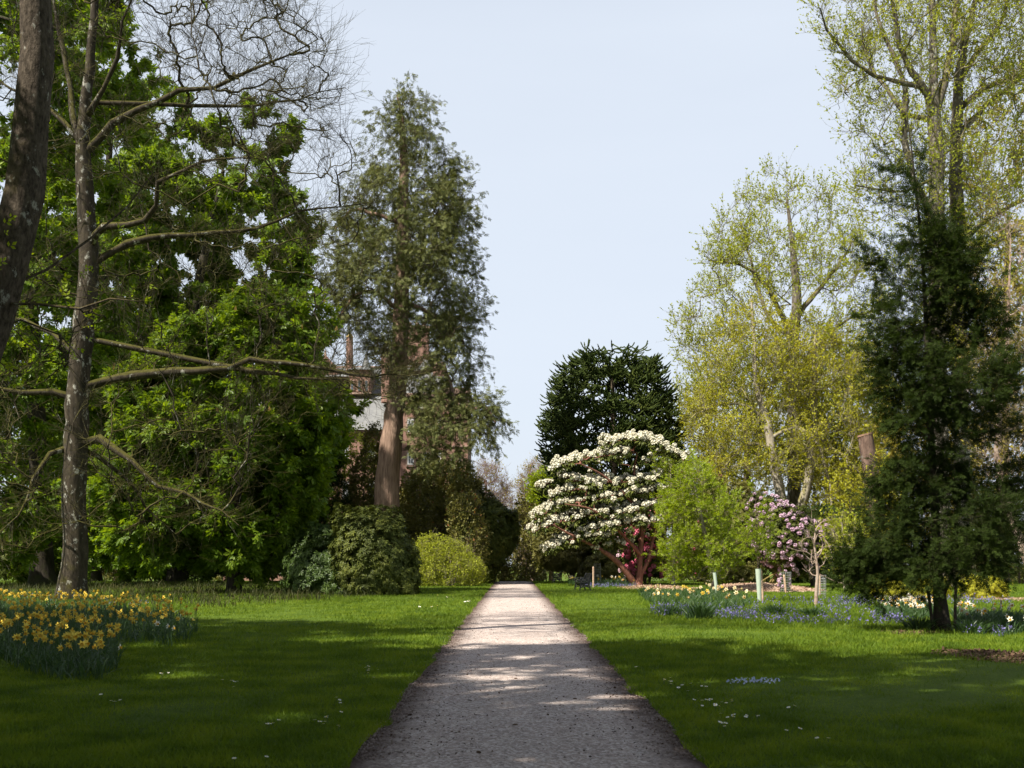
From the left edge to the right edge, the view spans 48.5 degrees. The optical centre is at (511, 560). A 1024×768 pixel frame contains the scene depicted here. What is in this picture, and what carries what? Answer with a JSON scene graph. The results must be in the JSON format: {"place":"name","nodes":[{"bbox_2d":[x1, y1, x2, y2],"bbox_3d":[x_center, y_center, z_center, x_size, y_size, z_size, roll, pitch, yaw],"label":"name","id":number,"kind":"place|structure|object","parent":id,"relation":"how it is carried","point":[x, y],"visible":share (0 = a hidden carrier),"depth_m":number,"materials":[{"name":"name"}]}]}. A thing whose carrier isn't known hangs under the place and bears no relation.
{"place":"outdoors","nodes":[
{"label":"outdoors","id":0,"kind":"place"},
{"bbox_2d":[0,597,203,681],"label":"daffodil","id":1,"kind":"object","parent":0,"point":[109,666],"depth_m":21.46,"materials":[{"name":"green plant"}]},
{"bbox_2d":[0,567,1023,767],"bbox_3d":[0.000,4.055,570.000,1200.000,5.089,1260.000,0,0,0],"label":"lawn ground","id":2,"kind":"structure","parent":0,"point":[1008,673],"depth_m":13.79,"materials":[{"name":"green plant"}]},
{"bbox_2d":[0,619,10,660],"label":"daffodil","id":3,"kind":"object","parent":2,"relation":"on","point":[7,622],"visible":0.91,"depth_m":17.51,"materials":[{"name":"yellow plant"}]},
{"bbox_2d":[12,623,28,664],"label":"daffodil","id":4,"kind":"object","parent":2,"relation":"on","point":[26,626],"visible":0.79,"depth_m":16.88,"materials":[{"name":"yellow plant"}]},
{"bbox_2d":[9,633,33,667],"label":"daffodil","id":5,"kind":"object","parent":2,"relation":"on","point":[17,636],"visible":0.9,"depth_m":16.48,"materials":[{"name":"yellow plant"}]},
{"bbox_2d":[21,632,45,673],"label":"daffodil","id":6,"kind":"object","parent":2,"relation":"on","point":[39,635],"visible":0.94,"depth_m":15.58,"materials":[{"name":"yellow plant"}]},
{"bbox_2d":[26,627,44,659],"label":"daffodil","id":7,"kind":"object","parent":2,"relation":"on","point":[38,629],"visible":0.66,"depth_m":17.32,"materials":[{"name":"yellow plant"}]},
{"bbox_2d":[39,632,58,669],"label":"daffodil","id":8,"kind":"object","parent":2,"relation":"on","point":[56,635],"visible":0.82,"depth_m":15.66,"materials":[{"name":"yellow plant"}]},
{"bbox_2d":[0,544,104,580],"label":"evergreen hedge","id":9,"kind":"object","parent":2,"relation":"on","point":[3,574],"visible":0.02,"depth_m":94.18,"materials":[{"name":"green plant"}]},
{"bbox_2d":[37,636,67,669],"bbox_3d":[-6.574,1.310,16.217,0.533,0.540,0.261,0,0,-26],"label":"daffodil","id":10,"kind":"object","parent":2,"relation":"on","point":[44,639],"visible":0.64,"depth_m":16.12,"materials":[{"name":"yellow plant"}]},
{"bbox_2d":[58,632,77,677],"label":"daffodil","id":11,"kind":"object","parent":2,"relation":"on","point":[74,636],"visible":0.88,"depth_m":15.10,"materials":[{"name":"yellow plant"}]},
{"bbox_2d":[62,632,98,665],"bbox_3d":[-6.120,1.286,16.008,0.580,0.589,0.284,0,0,-27],"label":"daffodil","id":12,"kind":"object","parent":2,"relation":"on","point":[68,635],"visible":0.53,"depth_m":15.89,"materials":[{"name":"yellow plant"}]},
{"bbox_2d":[0,0,171,586],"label":"horse chestnut tree","id":13,"kind":"object","parent":2,"relation":"on","point":[38,569],"visible":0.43,"depth_m":64.61,"materials":[{"name":"green plant"}]},
{"bbox_2d":[78,640,95,678],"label":"daffodil","id":14,"kind":"object","parent":2,"relation":"on","point":[82,646],"visible":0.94,"depth_m":14.79,"materials":[{"name":"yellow plant"}]},
{"bbox_2d":[78,631,112,666],"bbox_3d":[-5.979,1.285,16.147,0.583,0.591,0.285,0,0,-38],"label":"daffodil","id":15,"kind":"object","parent":2,"relation":"on","point":[84,635],"visible":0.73,"depth_m":16.01,"materials":[{"name":"yellow plant"}]},
{"bbox_2d":[86,643,104,679],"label":"daffodil","id":16,"kind":"object","parent":2,"relation":"on","point":[100,647],"visible":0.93,"depth_m":14.90,"materials":[{"name":"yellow plant"}]},
{"bbox_2d":[0,589,197,678],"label":"daffodil drift","id":17,"kind":"object","parent":2,"relation":"on","point":[110,633],"visible":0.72,"depth_m":24.88,"materials":[{"name":"yellow plant"}]},
{"bbox_2d":[95,637,108,679],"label":"daffodil","id":18,"kind":"object","parent":2,"relation":"on","point":[98,641],"visible":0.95,"depth_m":14.92,"materials":[{"name":"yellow plant"}]},
{"bbox_2d":[0,0,216,420],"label":"old leaning tree","id":19,"kind":"object","parent":2,"relation":"on","point":[22,199],"visible":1,"depth_m":19.81,"materials":[{"name":"brown plant"}]},
{"bbox_2d":[0,23,226,580],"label":"horse chestnut tree","id":20,"kind":"object","parent":2,"relation":"on","point":[96,574],"visible":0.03,"depth_m":90.44,"materials":[{"name":"green plant"}]},
{"bbox_2d":[106,625,121,661],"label":"daffodil","id":21,"kind":"object","parent":2,"relation":"on","point":[117,629],"visible":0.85,"depth_m":16.38,"materials":[{"name":"yellow plant"}]},
{"bbox_2d":[101,540,197,580],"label":"evergreen hedge","id":22,"kind":"object","parent":2,"relation":"on","point":[112,573],"depth_m":99.55,"materials":[{"name":"green plant"}]},
{"bbox_2d":[179,609,198,639],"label":"daffodil","id":23,"kind":"object","parent":2,"relation":"on","point":[182,611],"visible":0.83,"depth_m":22.38,"materials":[{"name":"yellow plant"}]},
{"bbox_2d":[0,578,378,606],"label":"rough grass","id":24,"kind":"structure","parent":2,"relation":"on","point":[142,590],"depth_m":50.83,"materials":[{"name":"green plant"}]},
{"bbox_2d":[42,89,372,582],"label":"horse chestnut tree","id":25,"kind":"object","parent":2,"relation":"on","point":[97,559],"visible":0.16,"depth_m":79.91,"materials":[{"name":"green plant"}]},
{"bbox_2d":[86,279,357,592],"bbox_3d":[-14.139,-5.973,55.107,13.579,15.508,9.225,0,0,0],"label":"horse chestnut tree","id":26,"kind":"object","parent":2,"relation":"on","point":[307,447],"visible":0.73,"depth_m":53.17,"materials":[{"name":"green plant"}]},
{"bbox_2d":[0,0,457,598],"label":"bare tree","id":27,"kind":"object","parent":2,"relation":"on","point":[74,450],"visible":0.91,"depth_m":45.51,"materials":[{"name":"brown plant"}]},
{"bbox_2d":[278,521,365,595],"bbox_3d":[-8.692,-0.118,54.002,4.976,3.778,4.682,0,0,0],"label":"laurel bush","id":28,"kind":"object","parent":2,"relation":"on","point":[308,565],"visible":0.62,"depth_m":52.58,"materials":[{"name":"green plant"}]},
{"bbox_2d":[294,452,352,549],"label":"yew shrub","id":29,"kind":"object","parent":2,"relation":"on","point":[338,482],"visible":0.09,"depth_m":83.82,"materials":[{"name":"green plant"}]},
{"bbox_2d":[223,322,471,580],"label":"mansion","id":30,"kind":"structure","parent":2,"relation":"on","point":[371,418],"depth_m":116.82,"materials":[{"name":"red stone"}]},
{"bbox_2d":[406,451,415,466],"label":"window","id":31,"kind":"structure","parent":30,"relation":"in","point":[410,462],"depth_m":109.86,"materials":[{"name":"glass"}]},
{"bbox_2d":[328,415,376,540],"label":"yellow shrub","id":32,"kind":"object","parent":2,"relation":"on","point":[353,453],"visible":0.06,"depth_m":91.16,"materials":[{"name":"brown plant"}]},
{"bbox_2d":[346,420,381,519],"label":"russet shrub","id":33,"kind":"object","parent":2,"relation":"on","point":[355,480],"visible":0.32,"depth_m":85.43,"materials":[{"name":"brown plant"}]},
{"bbox_2d":[327,501,423,595],"bbox_3d":[-6.303,-0.490,52.536,4.527,4.494,4.090,0,0,0],"label":"rhododendron bush","id":34,"kind":"object","parent":2,"relation":"on","point":[383,561],"visible":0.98,"depth_m":51.22,"materials":[{"name":"green plant"}]},
{"bbox_2d":[303,71,519,532],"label":"giant conifer","id":35,"kind":"object","parent":2,"relation":"on","point":[444,230],"visible":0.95,"depth_m":73.04,"materials":[{"name":"green plant"}]},
{"bbox_2d":[399,464,490,556],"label":"background shrub","id":36,"kind":"object","parent":2,"relation":"on","point":[433,492],"visible":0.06,"depth_m":94.74,"materials":[{"name":"green plant"}]},
{"bbox_2d":[399,457,499,581],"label":"brown green shrub","id":37,"kind":"object","parent":2,"relation":"on","point":[412,514],"visible":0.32,"depth_m":82.16,"materials":[{"name":"green plant"}]},
{"bbox_2d":[412,530,487,586],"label":"yellow green bush","id":38,"kind":"object","parent":2,"relation":"on","point":[474,573],"visible":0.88,"depth_m":68.98,"materials":[{"name":"green plant"}]},
{"bbox_2d":[444,488,492,583],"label":"rusty tipped shrub","id":39,"kind":"object","parent":2,"relation":"on","point":[465,522],"visible":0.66,"depth_m":73.69,"materials":[{"name":"green plant"}]},
{"bbox_2d":[451,489,523,583],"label":"dark dome shrub","id":40,"kind":"object","parent":2,"relation":"on","point":[504,523],"visible":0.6,"depth_m":76.91,"materials":[{"name":"green plant"}]},
{"bbox_2d":[472,451,524,559],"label":"bare purple tree","id":41,"kind":"object","parent":2,"relation":"on","point":[506,490],"visible":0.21,"depth_m":149.27,"materials":[{"name":"plant"}]},
{"bbox_2d":[1,507,1023,581],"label":"woodland","id":42,"kind":"object","parent":2,"relation":"on","point":[108,576],"depth_m":189.99,"materials":[{"name":"green plant"}]},
{"bbox_2d":[16,581,1012,636],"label":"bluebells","id":43,"kind":"object","parent":2,"relation":"on","point":[752,612],"visible":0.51,"depth_m":31.38,"materials":[{"name":"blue plant"}]},
{"bbox_2d":[498,536,547,581],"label":"olive shrub","id":44,"kind":"object","parent":2,"relation":"on","point":[533,575],"visible":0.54,"depth_m":116.77,"materials":[{"name":"green plant"}]},
{"bbox_2d":[509,455,555,580],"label":"bare purple tree","id":45,"kind":"object","parent":2,"relation":"on","point":[529,469],"visible":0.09,"depth_m":164.25,"materials":[{"name":"brown plant"}]},
{"bbox_2d":[514,482,566,580],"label":"olive tree","id":46,"kind":"object","parent":2,"relation":"on","point":[523,514],"visible":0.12,"depth_m":110.93,"materials":[{"name":"green plant"}]},
{"bbox_2d":[524,464,574,576],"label":"bright green tree","id":47,"kind":"object","parent":2,"relation":"on","point":[536,476],"visible":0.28,"depth_m":95.39,"materials":[{"name":"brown plant"}]},
{"bbox_2d":[530,525,583,578],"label":"olive shrub","id":48,"kind":"object","parent":2,"relation":"on","point":[566,560],"visible":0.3,"depth_m":90.31,"materials":[{"name":"green plant"}]},
{"bbox_2d":[552,570,563,582],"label":"park bench","id":49,"kind":"object","parent":2,"relation":"on","point":[558,577],"visible":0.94,"depth_m":78.27,"materials":[{"name":"black paint"}]},
{"bbox_2d":[573,573,591,590],"bbox_3d":[3.673,1.114,58.999,0.728,0.962,1.600,0,0,-7],"label":"park bench","id":50,"kind":"object","parent":2,"relation":"on","point":[582,582],"visible":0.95,"depth_m":58.27,"materials":[{"name":"black paint"}]},
{"bbox_2d":[576,544,621,580],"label":"olive shrub","id":51,"kind":"object","parent":2,"relation":"on","point":[588,559],"visible":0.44,"depth_m":82.73,"materials":[{"name":"green plant"}]},
{"bbox_2d":[525,429,689,584],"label":"white rhododendron","id":52,"kind":"object","parent":2,"relation":"on","point":[578,490],"visible":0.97,"depth_m":69.14,"materials":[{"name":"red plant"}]},
{"bbox_2d":[533,339,689,533],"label":"monkey puzzle tree","id":53,"kind":"object","parent":2,"relation":"on","point":[564,424],"visible":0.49,"depth_m":85.48,"materials":[{"name":"green plant"}]},
{"bbox_2d":[616,532,638,580],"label":"pale pink rhododendron","id":54,"kind":"object","parent":2,"relation":"on","point":[619,554],"visible":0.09,"depth_m":76.83,"materials":[{"name":"brown plant"}]},
{"bbox_2d":[621,510,668,583],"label":"red rhododendron","id":55,"kind":"object","parent":2,"relation":"on","point":[629,557],"visible":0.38,"depth_m":74.08,"materials":[{"name":"brown plant"}]},
{"bbox_2d":[617,584,697,589],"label":"bark mulch","id":56,"kind":"object","parent":2,"relation":"on","point":[661,587],"visible":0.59,"depth_m":65.69,"materials":[{"name":"wood"}]},
{"bbox_2d":[653,604,684,615],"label":"daffodil clump","id":57,"kind":"object","parent":2,"relation":"on","point":[671,609],"visible":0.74,"depth_m":32.09,"materials":[{"name":"green plant"}]},
{"bbox_2d":[649,441,704,584],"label":"lime maple tree","id":58,"kind":"object","parent":2,"relation":"on","point":[667,470],"visible":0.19,"depth_m":72.94,"materials":[{"name":"green plant"}]},
{"bbox_2d":[675,601,718,619],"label":"daffodil clump","id":59,"kind":"object","parent":2,"relation":"on","point":[701,611],"visible":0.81,"depth_m":30.33,"materials":[{"name":"green plant"}]},
{"bbox_2d":[667,464,731,581],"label":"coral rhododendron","id":60,"kind":"object","parent":2,"relation":"on","point":[692,561],"visible":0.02,"depth_m":80.89,"materials":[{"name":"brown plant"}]},
{"bbox_2d":[642,454,760,587],"bbox_3d":[9.719,-1.818,58.008,5.939,7.186,5.540,0,0,40],"label":"lime maple tree","id":61,"kind":"object","parent":2,"relation":"on","point":[689,528],"visible":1,"depth_m":57.33,"materials":[{"name":"green plant"}]},
{"bbox_2d":[697,473,770,583],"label":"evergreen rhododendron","id":62,"kind":"object","parent":2,"relation":"on","point":[746,573],"visible":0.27,"depth_m":74.79,"materials":[{"name":"green plant"}]},
{"bbox_2d":[673,338,827,580],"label":"yellow leaved tree","id":63,"kind":"object","parent":2,"relation":"on","point":[696,436],"visible":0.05,"depth_m":104.71,"materials":[{"name":"brown plant"}]},
{"bbox_2d":[726,677,779,683],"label":"forget me nots","id":64,"kind":"object","parent":2,"relation":"on","point":[754,680],"visible":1,"depth_m":14.34,"materials":[{"name":"blue plant"}]},
{"bbox_2d":[668,276,846,525],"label":"leaning beech tree","id":65,"kind":"object","parent":2,"relation":"on","point":[773,462],"visible":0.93,"depth_m":83.46,"materials":[{"name":"green plant"}]},
{"bbox_2d":[732,477,783,568],"bbox_3d":[9.229,-0.706,43.129,1.953,4.914,2.011,0,0,0],"label":"sheltered sapling","id":66,"kind":"object","parent":2,"relation":"on","point":[757,548],"visible":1,"depth_m":42.88,"materials":[{"name":"green plant"}]},
{"bbox_2d":[755,568,761,601],"bbox_3d":[9.304,0.950,43.000,0.237,1.306,0.237,0,0,45],"label":"tree tube","id":67,"kind":"object","parent":2,"relation":"on","point":[758,581],"visible":0.84,"depth_m":42.92,"materials":[{"name":"green plastic"}]},
{"bbox_2d":[718,582,826,591],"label":"bark mulch","id":68,"kind":"object","parent":2,"relation":"on","point":[744,586],"visible":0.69,"depth_m":58.89,"materials":[{"name":"wood"}]},
{"bbox_2d":[751,603,797,614],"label":"daffodil clump","id":69,"kind":"object","parent":2,"relation":"on","point":[770,609],"visible":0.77,"depth_m":32.69,"materials":[{"name":"green plant"}]},
{"bbox_2d":[657,145,904,508],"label":"beech tree","id":70,"kind":"object","parent":2,"relation":"on","point":[798,307],"visible":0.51,"depth_m":90.05,"materials":[{"name":"green plant"}]},
{"bbox_2d":[775,569,791,591],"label":"guarded rhododendron","id":71,"kind":"object","parent":2,"relation":"on","point":[780,579],"visible":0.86,"depth_m":55.90,"materials":[{"name":"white plant"}]},
{"bbox_2d":[743,490,830,583],"bbox_3d":[15.872,-1.209,66.083,5.008,5.806,4.511,0,0,0],"label":"pink rhododendron","id":72,"kind":"object","parent":2,"relation":"on","point":[784,556],"visible":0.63,"depth_m":64.86,"materials":[{"name":"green plant"}]},
{"bbox_2d":[567,578,1023,634],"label":"daffodil leaves","id":73,"kind":"object","parent":2,"relation":"on","point":[1017,618],"visible":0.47,"depth_m":35.08,"materials":[{"name":"green plant"}]},
{"bbox_2d":[790,605,838,615],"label":"daffodil clump","id":74,"kind":"object","parent":2,"relation":"on","point":[810,611],"visible":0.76,"depth_m":32.09,"materials":[{"name":"green plant"}]},
{"bbox_2d":[768,497,871,583],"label":"dark thicket","id":75,"kind":"object","parent":2,"relation":"on","point":[818,507],"visible":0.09,"depth_m":77.83,"materials":[{"name":"green plant"}]},
{"bbox_2d":[802,514,837,586],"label":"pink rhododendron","id":76,"kind":"object","parent":2,"relation":"on","point":[812,582],"visible":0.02,"depth_m":67.75,"materials":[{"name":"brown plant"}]},
{"bbox_2d":[789,512,852,605],"bbox_3d":[10.753,-0.044,39.571,2.493,3.391,1.226,0,0,0],"label":"bare sapling","id":77,"kind":"object","parent":2,"relation":"on","point":[815,561],"visible":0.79,"depth_m":39.46,"materials":[{"name":"brown plant"}]},
{"bbox_2d":[769,306,899,511],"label":"grey beech tree","id":78,"kind":"object","parent":2,"relation":"on","point":[805,497],"visible":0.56,"depth_m":84.94,"materials":[{"name":"green plant"}]},
{"bbox_2d":[814,503,873,587],"bbox_3d":[18.063,-0.723,62.081,3.282,4.952,3.369,0,0,0],"label":"yellow green sapling","id":79,"kind":"object","parent":2,"relation":"on","point":[838,526],"visible":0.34,"depth_m":61.93,"materials":[{"name":"green plant"}]},
{"bbox_2d":[801,331,904,517],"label":"yellow leaved tree","id":80,"kind":"object","parent":2,"relation":"on","point":[849,425],"visible":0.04,"depth_m":102.22,"materials":[{"name":"brown plant"}]},
{"bbox_2d":[820,447,917,581],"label":"golden shrubby tree","id":81,"kind":"object","parent":2,"relation":"on","point":[845,501],"visible":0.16,"depth_m":73.87,"materials":[{"name":"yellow plant"}]},
{"bbox_2d":[857,432,891,558],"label":"cut tree trunk","id":82,"kind":"object","parent":2,"relation":"on","point":[866,445],"visible":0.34,"depth_m":77.58,"materials":[{"name":"red plant"}]},
{"bbox_2d":[795,0,1023,585],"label":"tall beech tree","id":83,"kind":"object","parent":2,"relation":"on","point":[933,93],"visible":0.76,"depth_m":66.99,"materials":[{"name":"green plant"}]},
{"bbox_2d":[870,577,952,597],"bbox_3d":[16.746,1.053,47.948,3.718,1.490,3.295,0,0,0],"label":"mahonia bush","id":84,"kind":"object","parent":2,"relation":"on","point":[949,593],"visible":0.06,"depth_m":47.04,"materials":[{"name":"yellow plant"}]},
{"bbox_2d":[880,629,943,634],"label":"bark mulch","id":85,"kind":"object","parent":2,"relation":"on","point":[911,631],"visible":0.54,"depth_m":24.41,"materials":[{"name":"wood"}]},
{"bbox_2d":[857,400,982,569],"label":"background shrub","id":86,"kind":"object","parent":2,"relation":"on","point":[889,452],"visible":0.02,"depth_m":81.45,"materials":[{"name":"green plant"}]},
{"bbox_2d":[820,118,1023,630],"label":"dark evergreen tree","id":87,"kind":"object","parent":2,"relation":"on","point":[929,396],"visible":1,"depth_m":24.70,"materials":[{"name":"green plant"}]},
{"bbox_2d":[895,615,952,630],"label":"daffodil clump","id":88,"kind":"object","parent":2,"relation":"on","point":[915,623],"visible":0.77,"depth_m":25.12,"materials":[{"name":"green plant"}]},
{"bbox_2d":[926,587,933,629],"bbox_3d":[9.235,1.153,25.094,0.211,1.201,0.071,0,0,0],"label":"support stake","id":89,"kind":"object","parent":2,"relation":"on","point":[930,610],"visible":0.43,"depth_m":25.07,"materials":[{"name":"wood"}]},
{"bbox_2d":[953,588,956,628],"bbox_3d":[9.776,1.140,25.094,0.094,1.221,0.071,0,0,0],"label":"support stake","id":90,"kind":"object","parent":2,"relation":"on","point":[955,613],"visible":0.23,"depth_m":25.07,"materials":[{"name":"wood"}]},
{"bbox_2d":[889,0,1023,583],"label":"tall beech tree","id":91,"kind":"object","parent":2,"relation":"on","point":[957,101],"visible":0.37,"depth_m":69.63,"materials":[{"name":"green plant"}]},
{"bbox_2d":[894,58,1023,580],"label":"bronze leaved tree","id":92,"kind":"object","parent":2,"relation":"on","point":[1005,260],"visible":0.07,"depth_m":87.18,"materials":[{"name":"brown plant"}]},
{"bbox_2d":[943,618,997,633],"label":"daffodil clump","id":93,"kind":"object","parent":2,"relation":"on","point":[962,627],"visible":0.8,"depth_m":24.07,"materials":[{"name":"green plant"}]},
{"bbox_2d":[931,646,1023,663],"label":"bark mulch","id":94,"kind":"object","parent":2,"relation":"on","point":[987,653],"visible":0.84,"depth_m":18.29,"materials":[{"name":"wood"}]},
{"bbox_2d":[957,574,1013,597],"bbox_3d":[19.440,1.120,47.016,2.212,1.276,2.018,0,0,0],"label":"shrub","id":95,"kind":"object","parent":2,"relation":"on","point":[996,590],"visible":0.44,"depth_m":46.39,"materials":[{"name":"plant"}]},
{"bbox_2d":[950,392,1023,582],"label":"background shrub","id":96,"kind":"object","parent":2,"relation":"on","point":[1017,570],"visible":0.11,"depth_m":76.96,"materials":[{"name":"green plant"}]},
{"bbox_2d":[951,596,1023,600],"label":"bark mulch","id":97,"kind":"object","parent":2,"relation":"on","point":[1021,598],"visible":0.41,"depth_m":45.62,"materials":[{"name":"wood"}]},
{"bbox_2d":[952,183,1023,563],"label":"leaning birch tree","id":98,"kind":"object","parent":2,"relation":"on","point":[995,451],"visible":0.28,"depth_m":33.92,"materials":[{"name":"green plant"}]},
{"bbox_2d":[0,0,1023,564],"label":"sky","id":99,"kind":"structure","parent":0,"point":[601,135],"materials":[{"name":"blue"}]},
{"bbox_2d":[346,581,707,767],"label":"gravel path","id":100,"kind":"structure","parent":0,"point":[511,749],"depth_m":12.13,"materials":[{"name":"grey gravel"}]},
{"bbox_2d":[359,586,700,757],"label":"fallen leaves","id":101,"kind":"object","parent":100,"relation":"on","point":[479,752],"visible":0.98,"depth_m":12.41,"materials":[{"name":"brown plant"}]},
{"bbox_2d":[640,592,1023,678],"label":"meadow grass","id":102,"kind":"structure","parent":0,"point":[820,602],"depth_m":26.46,"materials":[{"name":"green plant"}]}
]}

